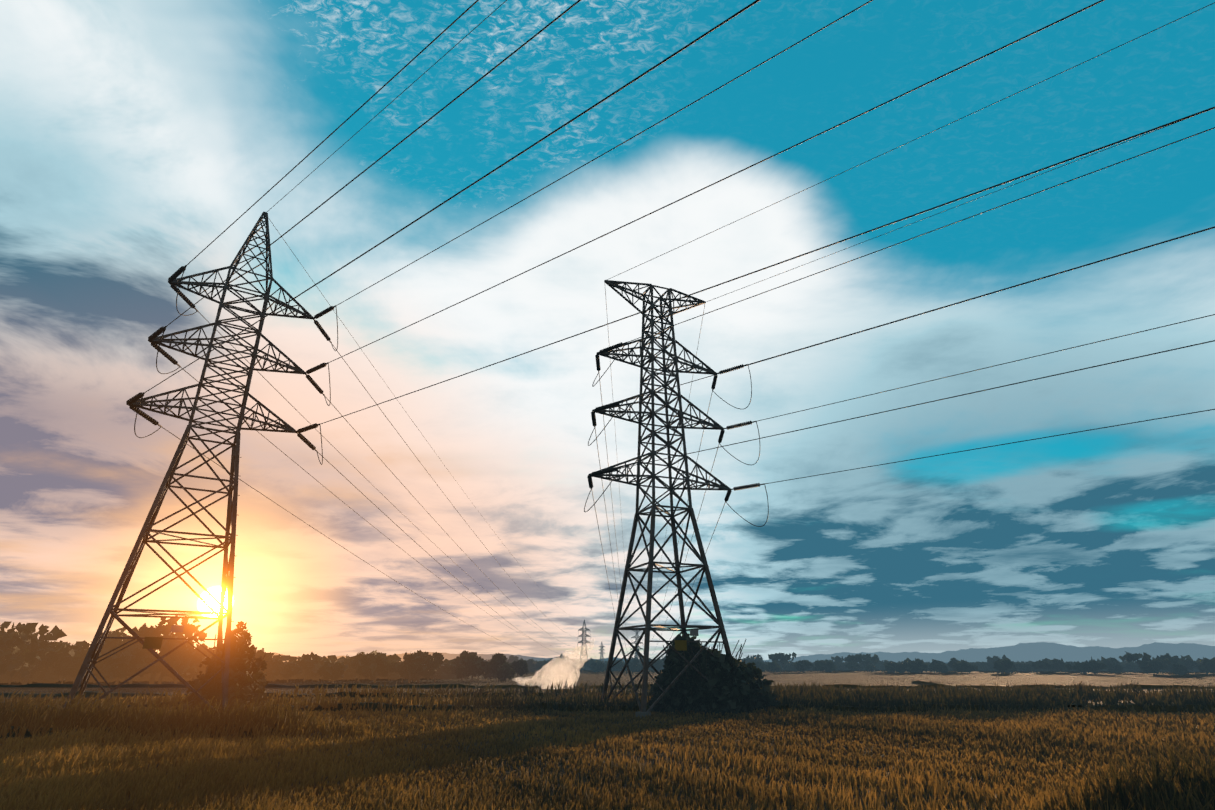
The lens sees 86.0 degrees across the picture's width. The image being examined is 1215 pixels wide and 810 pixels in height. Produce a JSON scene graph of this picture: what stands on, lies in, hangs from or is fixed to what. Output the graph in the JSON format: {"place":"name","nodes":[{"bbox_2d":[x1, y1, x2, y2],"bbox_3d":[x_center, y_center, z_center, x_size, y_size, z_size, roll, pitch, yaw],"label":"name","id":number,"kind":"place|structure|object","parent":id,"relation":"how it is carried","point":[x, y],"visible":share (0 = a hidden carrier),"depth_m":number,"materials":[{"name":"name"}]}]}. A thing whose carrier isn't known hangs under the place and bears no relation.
{"place":"outdoors","nodes":[
{"label":"outdoors","id":0,"kind":"place"},
{"bbox_2d":[0,680,1214,809],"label":"grass field","id":1,"kind":"structure","parent":0,"point":[69,765],"depth_m":14.32,"materials":[{"name":"brown plant"}]},
{"bbox_2d":[0,670,1214,809],"bbox_3d":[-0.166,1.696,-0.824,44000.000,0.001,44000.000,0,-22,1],"label":"ground","id":2,"kind":"structure","parent":0,"point":[907,678],"depth_m":52.13,"materials":[{"name":"brown soil"}]},
{"bbox_2d":[63,211,312,710],"bbox_3d":[-17.338,1.154,28.677,6.619,23.422,5.250,14,-25,-31],"label":"pylon","id":3,"kind":"object","parent":2,"relation":"on","point":[92,656],"visible":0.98,"depth_m":28.17,"materials":[{"name":"metal"}]},
{"bbox_2d":[182,621,268,712],"bbox_3d":[-15.299,10.805,26.674,2.785,3.760,2.667,0,-22,1],"label":"shrub","id":4,"kind":"object","parent":2,"relation":"on","point":[246,675],"visible":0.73,"depth_m":26.05,"materials":[{"name":"green plant"}]},
{"bbox_2d":[0,616,528,684],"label":"tree line","id":5,"kind":"object","parent":2,"relation":"on","point":[25,653],"visible":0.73,"depth_m":67.88,"materials":[{"name":"green plant"}]},
{"bbox_2d":[578,620,589,659],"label":"pylon","id":6,"kind":"object","parent":2,"relation":"on","point":[582,629],"visible":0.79,"depth_m":331.28,"materials":[{"name":"metal"}]},
{"bbox_2d":[0,652,1199,682],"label":"trees","id":7,"kind":"object","parent":2,"relation":"on","point":[44,675],"visible":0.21,"depth_m":86.16,"materials":[{"name":"green plant"}]},
{"bbox_2d":[599,642,604,660],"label":"pylon","id":8,"kind":"object","parent":2,"relation":"on","point":[601,652],"visible":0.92,"depth_m":653.55,"materials":[{"name":"metal"}]},
{"bbox_2d":[0,680,1214,809],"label":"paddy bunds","id":9,"kind":"structure","parent":2,"relation":"on","point":[1137,708],"depth_m":39.72,"materials":[{"name":"brown"}]},
{"bbox_2d":[631,630,642,658],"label":"pylon","id":10,"kind":"object","parent":2,"relation":"on","point":[636,635],"visible":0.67,"depth_m":379.97,"materials":[{"name":"metal"}]},
{"bbox_2d":[588,280,742,717],"bbox_3d":[2.645,3.571,31.394,7.551,20.940,4.950,8,-23,-20],"label":"pylon","id":11,"kind":"object","parent":2,"relation":"on","point":[680,645],"visible":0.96,"depth_m":31.18,"materials":[{"name":"metal"}]},
{"bbox_2d":[126,265,764,650],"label":"insulators","id":12,"kind":"object","parent":11,"relation":"attached to","point":[159,331],"visible":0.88,"depth_m":30.98,"materials":[{"name":"ceramic"}]},
{"bbox_2d":[134,0,1214,660],"bbox_3d":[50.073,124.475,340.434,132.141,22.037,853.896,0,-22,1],"label":"conductors","id":13,"kind":"structure","parent":11,"relation":"attached to","point":[676,248],"depth_m":21.80,"materials":[{"name":"grey metal"}]},
{"bbox_2d":[648,633,780,714],"bbox_3d":[4.546,11.707,28.355,5.737,3.445,5.220,0,-22,1],"label":"shrub","id":14,"kind":"object","parent":2,"relation":"on","point":[691,689],"visible":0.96,"depth_m":26.98,"materials":[{"name":"green plant"}]},
{"bbox_2d":[488,651,1214,674],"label":"tree line","id":15,"kind":"object","parent":2,"relation":"on","point":[1176,665],"visible":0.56,"depth_m":156.16,"materials":[{"name":"green plant"}]},
{"bbox_2d":[0,0,1214,688],"label":"sky","id":16,"kind":"structure","parent":0,"point":[134,134],"materials":[{"name":"blue"}]},
{"bbox_2d":[274,652,971,662],"bbox_3d":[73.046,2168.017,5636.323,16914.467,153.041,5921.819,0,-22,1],"label":"trees","id":17,"kind":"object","parent":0,"point":[448,656],"depth_m":8266.69,"materials":[{"name":"green plant"}]},
{"bbox_2d":[763,642,1214,662],"bbox_3d":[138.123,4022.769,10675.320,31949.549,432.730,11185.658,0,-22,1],"label":"hills","id":18,"kind":"structure","parent":0,"point":[1027,652],"depth_m":13486.76,"materials":[{"name":"blue"}]}
]}

